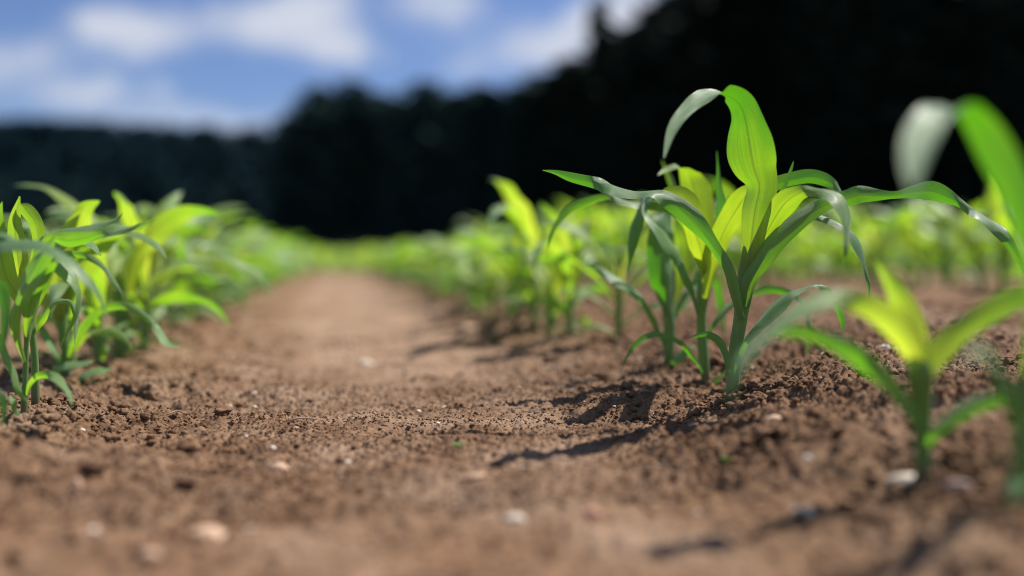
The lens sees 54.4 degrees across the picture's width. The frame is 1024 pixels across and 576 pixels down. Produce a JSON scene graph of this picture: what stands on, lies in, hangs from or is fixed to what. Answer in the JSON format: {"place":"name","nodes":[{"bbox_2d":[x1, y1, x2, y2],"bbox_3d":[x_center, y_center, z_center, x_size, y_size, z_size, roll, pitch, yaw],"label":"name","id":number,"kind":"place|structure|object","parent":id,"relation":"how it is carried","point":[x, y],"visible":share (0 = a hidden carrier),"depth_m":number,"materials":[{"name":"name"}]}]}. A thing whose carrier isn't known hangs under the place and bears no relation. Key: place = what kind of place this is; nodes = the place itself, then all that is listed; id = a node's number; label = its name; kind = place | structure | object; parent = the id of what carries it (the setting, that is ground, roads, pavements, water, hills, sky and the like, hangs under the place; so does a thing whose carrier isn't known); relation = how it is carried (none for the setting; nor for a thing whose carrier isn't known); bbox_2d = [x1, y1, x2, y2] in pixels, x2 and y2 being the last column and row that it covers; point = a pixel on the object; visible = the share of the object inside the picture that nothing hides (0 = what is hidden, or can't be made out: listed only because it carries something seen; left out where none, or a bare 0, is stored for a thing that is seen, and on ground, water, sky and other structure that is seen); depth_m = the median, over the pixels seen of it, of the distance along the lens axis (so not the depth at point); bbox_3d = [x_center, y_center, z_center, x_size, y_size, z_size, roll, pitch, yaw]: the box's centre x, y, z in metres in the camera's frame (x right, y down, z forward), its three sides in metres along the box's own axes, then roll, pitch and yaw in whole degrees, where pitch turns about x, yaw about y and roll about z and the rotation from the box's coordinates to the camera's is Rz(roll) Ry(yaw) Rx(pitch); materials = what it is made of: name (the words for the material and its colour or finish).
{"place":"outdoors","nodes":[
{"label":"outdoors","id":0,"kind":"place"},
{"bbox_2d":[0,150,273,238],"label":"hill","id":1,"kind":"structure","parent":0,"point":[61,222],"depth_m":231.12,"materials":[{"name":"green plant"}]},
{"bbox_2d":[0,115,286,237],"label":"hillside wood","id":2,"kind":"object","parent":1,"relation":"on","point":[142,150],"visible":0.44,"depth_m":252.72,"materials":[{"name":"green plant"}]},
{"bbox_2d":[0,0,652,144],"label":"sky","id":3,"kind":"structure","parent":0,"point":[231,64],"materials":[{"name":"blue"}]},
{"bbox_2d":[0,261,1023,575],"bbox_3d":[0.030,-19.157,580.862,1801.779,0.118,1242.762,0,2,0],"label":"ground","id":4,"kind":"structure","parent":0,"point":[370,301],"depth_m":0.85,"materials":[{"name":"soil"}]},
{"bbox_2d":[0,196,100,404],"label":"maize plant","id":5,"kind":"object","parent":4,"relation":"on","point":[13,265],"visible":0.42,"depth_m":1.05,"materials":[{"name":"green plant"}]},
{"bbox_2d":[0,232,106,426],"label":"maize plant","id":6,"kind":"object","parent":4,"relation":"on","point":[9,243],"visible":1,"depth_m":0.86,"materials":[{"name":"green plant"}]},
{"bbox_2d":[1,213,155,415],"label":"maize plant","id":7,"kind":"object","parent":4,"relation":"on","point":[41,267],"visible":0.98,"depth_m":0.96,"materials":[{"name":"green plant"}]},
{"bbox_2d":[21,200,166,371],"bbox_3d":[-0.608,0.006,1.319,0.133,0.238,0.384,-2,3,-45],"label":"maize plant","id":8,"kind":"object","parent":4,"relation":"on","point":[104,244],"visible":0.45,"depth_m":1.30,"materials":[{"name":"green plant"}]},
{"bbox_2d":[53,237,138,361],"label":"maize plant","id":9,"kind":"object","parent":4,"relation":"on","point":[112,260],"visible":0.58,"depth_m":1.46,"materials":[{"name":"green plant"}]},
{"bbox_2d":[21,210,179,381],"bbox_3d":[-0.520,0.017,1.289,0.234,0.232,0.090,0,2,13],"label":"maize plant","id":10,"kind":"object","parent":4,"relation":"on","point":[66,365],"visible":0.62,"depth_m":1.29,"materials":[{"name":"green plant"}]},
{"bbox_2d":[4,213,216,345],"bbox_3d":[-0.723,-0.015,1.814,0.440,0.248,0.169,0,2,9],"label":"maize plant","id":11,"kind":"object","parent":4,"relation":"on","point":[186,228],"visible":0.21,"depth_m":1.80,"materials":[{"name":"green plant"}]},
{"bbox_2d":[28,207,241,334],"bbox_3d":[-0.702,-0.024,1.892,0.149,0.259,0.459,1,4,28],"label":"maize plant","id":12,"kind":"object","parent":4,"relation":"on","point":[173,257],"visible":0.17,"depth_m":1.99,"materials":[{"name":"green plant"}]},
{"bbox_2d":[3,184,272,361],"bbox_3d":[-0.646,-0.018,1.598,0.480,0.294,0.172,0,2,6],"label":"maize plant","id":13,"kind":"object","parent":4,"relation":"on","point":[164,226],"visible":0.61,"depth_m":1.56,"materials":[{"name":"green plant"}]},
{"bbox_2d":[136,549,161,563],"bbox_3d":[-0.221,0.164,0.606,0.017,0.010,0.014,0,-9,10],"label":"stone","id":14,"kind":"object","parent":4,"relation":"on","point":[146,556],"visible":1,"depth_m":0.60,"materials":[{"name":"beige stone"}]},
{"bbox_2d":[113,192,189,352],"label":"maize plant","id":15,"kind":"object","parent":4,"relation":"on","point":[153,265],"visible":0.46,"depth_m":1.67,"materials":[{"name":"green plant"}]},
{"bbox_2d":[0,316,314,575],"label":"soil clods","id":16,"kind":"object","parent":4,"relation":"on","point":[90,466],"visible":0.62,"depth_m":0.86,"materials":[{"name":"brown soil"}]},
{"bbox_2d":[98,205,267,329],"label":"maize plant","id":17,"kind":"object","parent":4,"relation":"on","point":[227,286],"visible":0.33,"depth_m":2.16,"materials":[{"name":"green plant"}]},
{"bbox_2d":[114,233,256,326],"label":"maize plant","id":18,"kind":"object","parent":4,"relation":"on","point":[182,286],"visible":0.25,"depth_m":2.02,"materials":[{"name":"green plant"}]},
{"bbox_2d":[139,213,256,319],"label":"maize plant","id":19,"kind":"object","parent":4,"relation":"on","point":[207,266],"visible":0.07,"depth_m":2.45,"materials":[{"name":"green plant"}]},
{"bbox_2d":[189,526,225,541],"bbox_3d":[-0.200,0.164,0.658,0.024,0.010,0.023,8,2,14],"label":"stone","id":20,"kind":"object","parent":4,"relation":"on","point":[205,532],"visible":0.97,"depth_m":0.65,"materials":[{"name":"beige stone"}]},
{"bbox_2d":[176,246,241,320],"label":"maize plant","id":21,"kind":"object","parent":4,"relation":"on","point":[181,312],"visible":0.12,"depth_m":2.28,"materials":[{"name":"green plant"}]},
{"bbox_2d":[134,205,284,320],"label":"maize plant","id":22,"kind":"object","parent":4,"relation":"on","point":[194,316],"visible":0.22,"depth_m":2.41,"materials":[{"name":"green plant"}]},
{"bbox_2d":[166,243,274,314],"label":"maize plant","id":23,"kind":"object","parent":4,"relation":"on","point":[234,277],"visible":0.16,"depth_m":2.76,"materials":[{"name":"green plant"}]},
{"bbox_2d":[176,223,270,315],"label":"maize plant","id":24,"kind":"object","parent":4,"relation":"on","point":[226,294],"visible":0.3,"depth_m":2.70,"materials":[{"name":"green plant"}]},
{"bbox_2d":[211,227,273,306],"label":"maize plant","id":25,"kind":"object","parent":4,"relation":"on","point":[239,257],"visible":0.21,"depth_m":3.42,"materials":[{"name":"green plant"}]},
{"bbox_2d":[199,222,286,309],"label":"maize plant","id":26,"kind":"object","parent":4,"relation":"on","point":[265,255],"visible":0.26,"depth_m":2.89,"materials":[{"name":"green plant"}]},
{"bbox_2d":[208,233,297,308],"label":"maize plant","id":27,"kind":"object","parent":4,"relation":"on","point":[285,259],"visible":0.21,"depth_m":3.17,"materials":[{"name":"green plant"}]},
{"bbox_2d":[260,127,316,242],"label":"conifer tree","id":28,"kind":"object","parent":4,"relation":"on","point":[283,221],"visible":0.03,"depth_m":112.96,"materials":[{"name":"green plant"}]},
{"bbox_2d":[262,102,320,247],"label":"conifer tree","id":29,"kind":"object","parent":4,"relation":"on","point":[279,198],"visible":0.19,"depth_m":110.74,"materials":[{"name":"green plant"}]},
{"bbox_2d":[264,83,345,248],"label":"conifer tree","id":30,"kind":"object","parent":4,"relation":"on","point":[317,98],"visible":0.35,"depth_m":108.83,"materials":[{"name":"green plant"}]},
{"bbox_2d":[297,96,349,250],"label":"conifer tree","id":31,"kind":"object","parent":4,"relation":"on","point":[323,236],"visible":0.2,"depth_m":106.56,"materials":[{"name":"green plant"}]},
{"bbox_2d":[292,77,392,250],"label":"conifer tree","id":32,"kind":"object","parent":4,"relation":"on","point":[347,102],"visible":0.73,"depth_m":103.88,"materials":[{"name":"green plant"}]},
{"bbox_2d":[333,89,386,250],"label":"conifer tree","id":33,"kind":"object","parent":4,"relation":"on","point":[369,124],"visible":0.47,"depth_m":103.37,"materials":[{"name":"green plant"}]},
{"bbox_2d":[356,97,401,248],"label":"conifer tree","id":34,"kind":"object","parent":4,"relation":"on","point":[380,162],"visible":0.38,"depth_m":101.87,"materials":[{"name":"green plant"}]},
{"bbox_2d":[252,79,542,250],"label":"wood","id":35,"kind":"object","parent":4,"relation":"on","point":[519,88],"visible":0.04,"depth_m":95.40,"materials":[{"name":"green plant"}]},
{"bbox_2d":[379,108,417,246],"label":"conifer tree","id":36,"kind":"object","parent":4,"relation":"on","point":[400,160],"visible":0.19,"depth_m":99.30,"materials":[{"name":"green plant"}]},
{"bbox_2d":[365,78,469,243],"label":"conifer tree","id":37,"kind":"object","parent":4,"relation":"on","point":[420,95],"visible":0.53,"depth_m":96.03,"materials":[{"name":"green plant"}]},
{"bbox_2d":[391,234,472,292],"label":"maize plant","id":38,"kind":"object","parent":4,"relation":"on","point":[416,247],"visible":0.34,"depth_m":3.82,"materials":[{"name":"green plant"}]},
{"bbox_2d":[413,103,456,243],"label":"conifer tree","id":39,"kind":"object","parent":4,"relation":"on","point":[430,233],"visible":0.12,"depth_m":94.79,"materials":[{"name":"green plant"}]},
{"bbox_2d":[401,88,492,238],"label":"conifer tree","id":40,"kind":"object","parent":4,"relation":"on","point":[453,100],"visible":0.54,"depth_m":92.48,"materials":[{"name":"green plant"}]},
{"bbox_2d":[424,248,503,302],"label":"maize plant","id":41,"kind":"object","parent":4,"relation":"on","point":[450,253],"visible":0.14,"depth_m":3.15,"materials":[{"name":"green plant"}]},
{"bbox_2d":[452,250,479,305],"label":"maize plant","id":42,"kind":"object","parent":4,"relation":"on","point":[471,291],"visible":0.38,"depth_m":2.89,"materials":[{"name":"green plant"}]},
{"bbox_2d":[439,93,502,240],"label":"conifer tree","id":43,"kind":"object","parent":4,"relation":"on","point":[477,102],"visible":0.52,"depth_m":90.93,"materials":[{"name":"green plant"}]},
{"bbox_2d":[445,228,505,307],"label":"maize plant","id":44,"kind":"object","parent":4,"relation":"on","point":[473,262],"visible":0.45,"depth_m":2.77,"materials":[{"name":"green plant"}]},
{"bbox_2d":[435,233,524,312],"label":"maize plant","id":45,"kind":"object","parent":4,"relation":"on","point":[466,276],"visible":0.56,"depth_m":2.50,"materials":[{"name":"green plant"}]},
{"bbox_2d":[453,241,510,309],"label":"maize plant","id":46,"kind":"object","parent":4,"relation":"on","point":[493,267],"visible":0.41,"depth_m":2.65,"materials":[{"name":"green plant"}]},
{"bbox_2d":[463,90,503,237],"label":"conifer tree","id":47,"kind":"object","parent":4,"relation":"on","point":[493,98],"visible":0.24,"depth_m":91.03,"materials":[{"name":"green plant"}]},
{"bbox_2d":[455,229,529,314],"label":"maize plant","id":48,"kind":"object","parent":4,"relation":"on","point":[482,242],"visible":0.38,"depth_m":2.32,"materials":[{"name":"green plant"}]},
{"bbox_2d":[475,230,524,319],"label":"maize plant","id":49,"kind":"object","parent":4,"relation":"on","point":[510,273],"visible":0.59,"depth_m":2.25,"materials":[{"name":"green plant"}]},
{"bbox_2d":[483,90,528,232],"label":"conifer tree","id":50,"kind":"object","parent":4,"relation":"on","point":[509,142],"visible":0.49,"depth_m":87.19,"materials":[{"name":"green plant"}]},
{"bbox_2d":[0,282,1023,575],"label":"soil clods","id":51,"kind":"object","parent":4,"relation":"on","point":[994,510],"visible":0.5,"depth_m":0.90,"materials":[{"name":"brown soil"}]},
{"bbox_2d":[6,315,1020,575],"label":"soil crumbs","id":52,"kind":"object","parent":4,"relation":"on","point":[564,497],"visible":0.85,"depth_m":0.83,"materials":[{"name":"brown soil"}]},
{"bbox_2d":[501,85,544,226],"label":"conifer tree","id":53,"kind":"object","parent":4,"relation":"on","point":[532,103],"visible":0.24,"depth_m":86.58,"materials":[{"name":"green plant"}]},
{"bbox_2d":[449,179,597,324],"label":"maize plant","id":54,"kind":"object","parent":4,"relation":"on","point":[517,209],"visible":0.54,"depth_m":2.03,"materials":[{"name":"green plant"}]},
{"bbox_2d":[521,68,565,223],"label":"conifer tree","id":55,"kind":"object","parent":4,"relation":"on","point":[551,82],"visible":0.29,"depth_m":82.99,"materials":[{"name":"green plant"}]},
{"bbox_2d":[484,222,615,326],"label":"maize plant","id":56,"kind":"object","parent":4,"relation":"on","point":[599,236],"visible":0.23,"depth_m":2.01,"materials":[{"name":"green plant"}]},
{"bbox_2d":[543,59,586,224],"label":"conifer tree","id":57,"kind":"object","parent":4,"relation":"on","point":[566,111],"visible":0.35,"depth_m":80.08,"materials":[{"name":"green plant"}]},
{"bbox_2d":[531,203,607,337],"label":"maize plant","id":58,"kind":"object","parent":4,"relation":"on","point":[570,275],"visible":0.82,"depth_m":1.78,"materials":[{"name":"green plant"}]},
{"bbox_2d":[496,238,646,337],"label":"maize plant","id":59,"kind":"object","parent":4,"relation":"on","point":[547,288],"visible":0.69,"depth_m":1.89,"materials":[{"name":"green plant"}]},
{"bbox_2d":[567,204,610,278],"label":"maize plant","id":60,"kind":"object","parent":4,"relation":"on","point":[595,224],"visible":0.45,"depth_m":4.23,"materials":[{"name":"green plant"}]},
{"bbox_2d":[561,0,619,219],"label":"conifer tree","id":61,"kind":"object","parent":4,"relation":"on","point":[599,28],"visible":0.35,"depth_m":77.88,"materials":[{"name":"green plant"}]},
{"bbox_2d":[582,59,627,219],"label":"conifer tree","id":62,"kind":"object","parent":4,"relation":"on","point":[608,118],"visible":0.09,"depth_m":76.30,"materials":[{"name":"black plant"}]},
{"bbox_2d":[601,207,623,275],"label":"maize plant","id":63,"kind":"object","parent":4,"relation":"on","point":[610,227],"visible":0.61,"depth_m":4.06,"materials":[{"name":"green plant"}]},
{"bbox_2d":[608,216,631,279],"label":"maize plant","id":64,"kind":"object","parent":4,"relation":"on","point":[623,228],"visible":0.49,"depth_m":4.00,"materials":[{"name":"green plant"}]},
{"bbox_2d":[527,212,724,337],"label":"maize plant","id":65,"kind":"object","parent":4,"relation":"on","point":[585,238],"visible":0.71,"depth_m":1.65,"materials":[{"name":"green plant"}]},
{"bbox_2d":[602,66,655,221],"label":"conifer tree","id":66,"kind":"object","parent":4,"relation":"on","point":[616,167],"visible":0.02,"depth_m":74.34,"materials":[{"name":"black plant"}]},
{"bbox_2d":[613,203,651,280],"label":"maize plant","id":67,"kind":"object","parent":4,"relation":"on","point":[627,215],"visible":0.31,"depth_m":3.70,"materials":[{"name":"green plant"}]},
{"bbox_2d":[575,13,690,219],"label":"conifer tree","id":68,"kind":"object","parent":4,"relation":"on","point":[628,71],"visible":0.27,"depth_m":71.53,"materials":[{"name":"black plant"}]},
{"bbox_2d":[592,0,696,222],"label":"conifer tree","id":69,"kind":"object","parent":4,"relation":"on","point":[658,7],"visible":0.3,"depth_m":70.02,"materials":[{"name":"black plant"}]},
{"bbox_2d":[582,161,724,365],"bbox_3d":[0.235,-0.033,1.359,0.263,0.287,0.117,-1,2,-34],"label":"maize plant","id":70,"kind":"object","parent":4,"relation":"on","point":[666,283],"visible":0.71,"depth_m":1.34,"materials":[{"name":"green plant"}]},
{"bbox_2d":[646,0,700,211],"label":"conifer tree","id":71,"kind":"object","parent":4,"relation":"on","point":[661,178],"visible":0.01,"depth_m":69.75,"materials":[{"name":"black plant"}]},
{"bbox_2d":[547,155,811,385],"bbox_3d":[0.214,-0.021,1.199,0.340,0.295,0.182,0,2,0],"label":"maize plant","id":72,"kind":"object","parent":4,"relation":"on","point":[694,189],"visible":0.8,"depth_m":1.23,"materials":[{"name":"green plant"}]},
{"bbox_2d":[664,0,746,203],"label":"conifer tree","id":73,"kind":"object","parent":4,"relation":"on","point":[704,129],"visible":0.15,"depth_m":65.96,"materials":[{"name":"black plant"}]},
{"bbox_2d":[622,0,793,203],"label":"conifer tree","id":74,"kind":"object","parent":4,"relation":"on","point":[694,18],"visible":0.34,"depth_m":64.79,"materials":[{"name":"green plant"}]},
{"bbox_2d":[698,0,768,197],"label":"conifer tree","id":75,"kind":"object","parent":4,"relation":"on","point":[706,169],"visible":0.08,"depth_m":65.46,"materials":[{"name":"black plant"}]},
{"bbox_2d":[486,0,1011,210],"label":"wood","id":76,"kind":"object","parent":4,"relation":"on","point":[761,66],"visible":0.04,"depth_m":66.53,"materials":[{"name":"green plant"}]},
{"bbox_2d":[729,224,790,286],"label":"maize plant","id":77,"kind":"object","parent":4,"relation":"on","point":[737,236],"visible":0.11,"depth_m":2.95,"materials":[{"name":"green plant"}]},
{"bbox_2d":[543,85,1021,396],"bbox_3d":[0.286,-0.039,1.020,0.491,0.325,0.178,0,2,-6],"label":"maize plant","id":78,"kind":"object","parent":4,"relation":"on","point":[774,223],"visible":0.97,"depth_m":1.04,"materials":[{"name":"green plant"}]},
{"bbox_2d":[707,180,859,287],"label":"maize plant","id":79,"kind":"object","parent":4,"relation":"on","point":[728,193],"visible":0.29,"depth_m":2.81,"materials":[{"name":"green plant"}]},
{"bbox_2d":[776,216,867,278],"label":"maize plant","id":80,"kind":"object","parent":4,"relation":"on","point":[827,228],"visible":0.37,"depth_m":3.98,"materials":[{"name":"green plant"}]},
{"bbox_2d":[792,200,881,281],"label":"maize plant","id":81,"kind":"object","parent":4,"relation":"on","point":[860,208],"visible":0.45,"depth_m":3.87,"materials":[{"name":"green plant"}]},
{"bbox_2d":[829,208,863,283],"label":"maize plant","id":82,"kind":"object","parent":4,"relation":"on","point":[855,222],"visible":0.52,"depth_m":3.75,"materials":[{"name":"green plant"}]},
{"bbox_2d":[806,218,931,284],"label":"maize plant","id":83,"kind":"object","parent":4,"relation":"on","point":[888,239],"visible":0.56,"depth_m":3.64,"materials":[{"name":"green plant"}]},
{"bbox_2d":[728,260,1023,486],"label":"maize plant","id":84,"kind":"object","parent":4,"relation":"on","point":[898,321],"visible":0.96,"depth_m":0.70,"materials":[{"name":"green plant"}]},
{"bbox_2d":[827,11,927,242],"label":"conifer tree","id":85,"kind":"object","parent":4,"relation":"on","point":[887,187],"visible":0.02,"depth_m":56.91,"materials":[{"name":"black plant"}]},
{"bbox_2d":[811,206,945,284],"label":"maize plant","id":86,"kind":"object","parent":4,"relation":"on","point":[876,247],"visible":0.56,"depth_m":3.53,"materials":[{"name":"green plant"}]},
{"bbox_2d":[794,0,992,238],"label":"conifer tree","id":87,"kind":"object","parent":4,"relation":"on","point":[863,39],"visible":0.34,"depth_m":54.53,"materials":[{"name":"green plant"}]},
{"bbox_2d":[889,200,952,286],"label":"maize plant","id":88,"kind":"object","parent":4,"relation":"on","point":[946,242],"visible":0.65,"depth_m":3.34,"materials":[{"name":"green plant"}]},
{"bbox_2d":[821,0,1023,239],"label":"conifer tree","id":89,"kind":"object","parent":4,"relation":"on","point":[903,69],"visible":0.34,"depth_m":52.19,"materials":[{"name":"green plant"}]},
{"bbox_2d":[852,210,995,286],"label":"maize plant","id":90,"kind":"object","parent":4,"relation":"on","point":[924,256],"visible":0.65,"depth_m":3.27,"materials":[{"name":"green plant"}]},
{"bbox_2d":[885,198,1016,285],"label":"maize plant","id":91,"kind":"object","parent":4,"relation":"on","point":[929,222],"visible":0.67,"depth_m":3.17,"materials":[{"name":"green plant"}]},
{"bbox_2d":[880,198,1022,290],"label":"maize plant","id":92,"kind":"object","parent":4,"relation":"on","point":[959,227],"visible":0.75,"depth_m":3.03,"materials":[{"name":"green plant"}]},
{"bbox_2d":[898,0,1023,225],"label":"conifer tree","id":93,"kind":"object","parent":4,"relation":"on","point":[961,74],"visible":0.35,"depth_m":48.52,"materials":[{"name":"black plant"}]},
{"bbox_2d":[900,102,1023,511],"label":"maize plant","id":94,"kind":"object","parent":4,"relation":"on","point":[997,154],"visible":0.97,"depth_m":0.59,"materials":[{"name":"green plant"}]},
{"bbox_2d":[925,1,1002,244],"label":"conifer tree","id":95,"kind":"object","parent":4,"relation":"on","point":[951,183],"visible":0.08,"depth_m":51.55,"materials":[{"name":"black plant"}]},
{"bbox_2d":[939,213,996,280],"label":"maize plant","id":96,"kind":"object","parent":4,"relation":"on","point":[962,251],"visible":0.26,"depth_m":4.29,"materials":[{"name":"green plant"}]},
{"bbox_2d":[940,12,1019,241],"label":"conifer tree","id":97,"kind":"object","parent":4,"relation":"on","point":[984,213],"depth_m":50.70,"materials":[{"name":"black plant"}]},
{"bbox_2d":[953,0,1023,180],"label":"conifer tree","id":98,"kind":"object","parent":4,"relation":"on","point":[979,89],"visible":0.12,"depth_m":48.94,"materials":[{"name":"black plant"}]},
{"bbox_2d":[956,0,1023,208],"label":"conifer tree","id":99,"kind":"object","parent":4,"relation":"on","point":[1014,79],"visible":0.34,"depth_m":47.60,"materials":[{"name":"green plant"}]},
{"bbox_2d":[960,0,1023,160],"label":"conifer tree","id":100,"kind":"object","parent":4,"relation":"on","point":[1007,56],"visible":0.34,"depth_m":47.30,"materials":[{"name":"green plant"}]},
{"bbox_2d":[988,184,1015,291],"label":"maize plant","id":101,"kind":"object","parent":4,"relation":"on","point":[999,215],"visible":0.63,"depth_m":2.87,"materials":[{"name":"green plant"}]},
{"bbox_2d":[294,235,1014,275],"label":"maize field","id":102,"kind":"structure","parent":0,"point":[333,258],"depth_m":8.86,"materials":[{"name":"green plant"}]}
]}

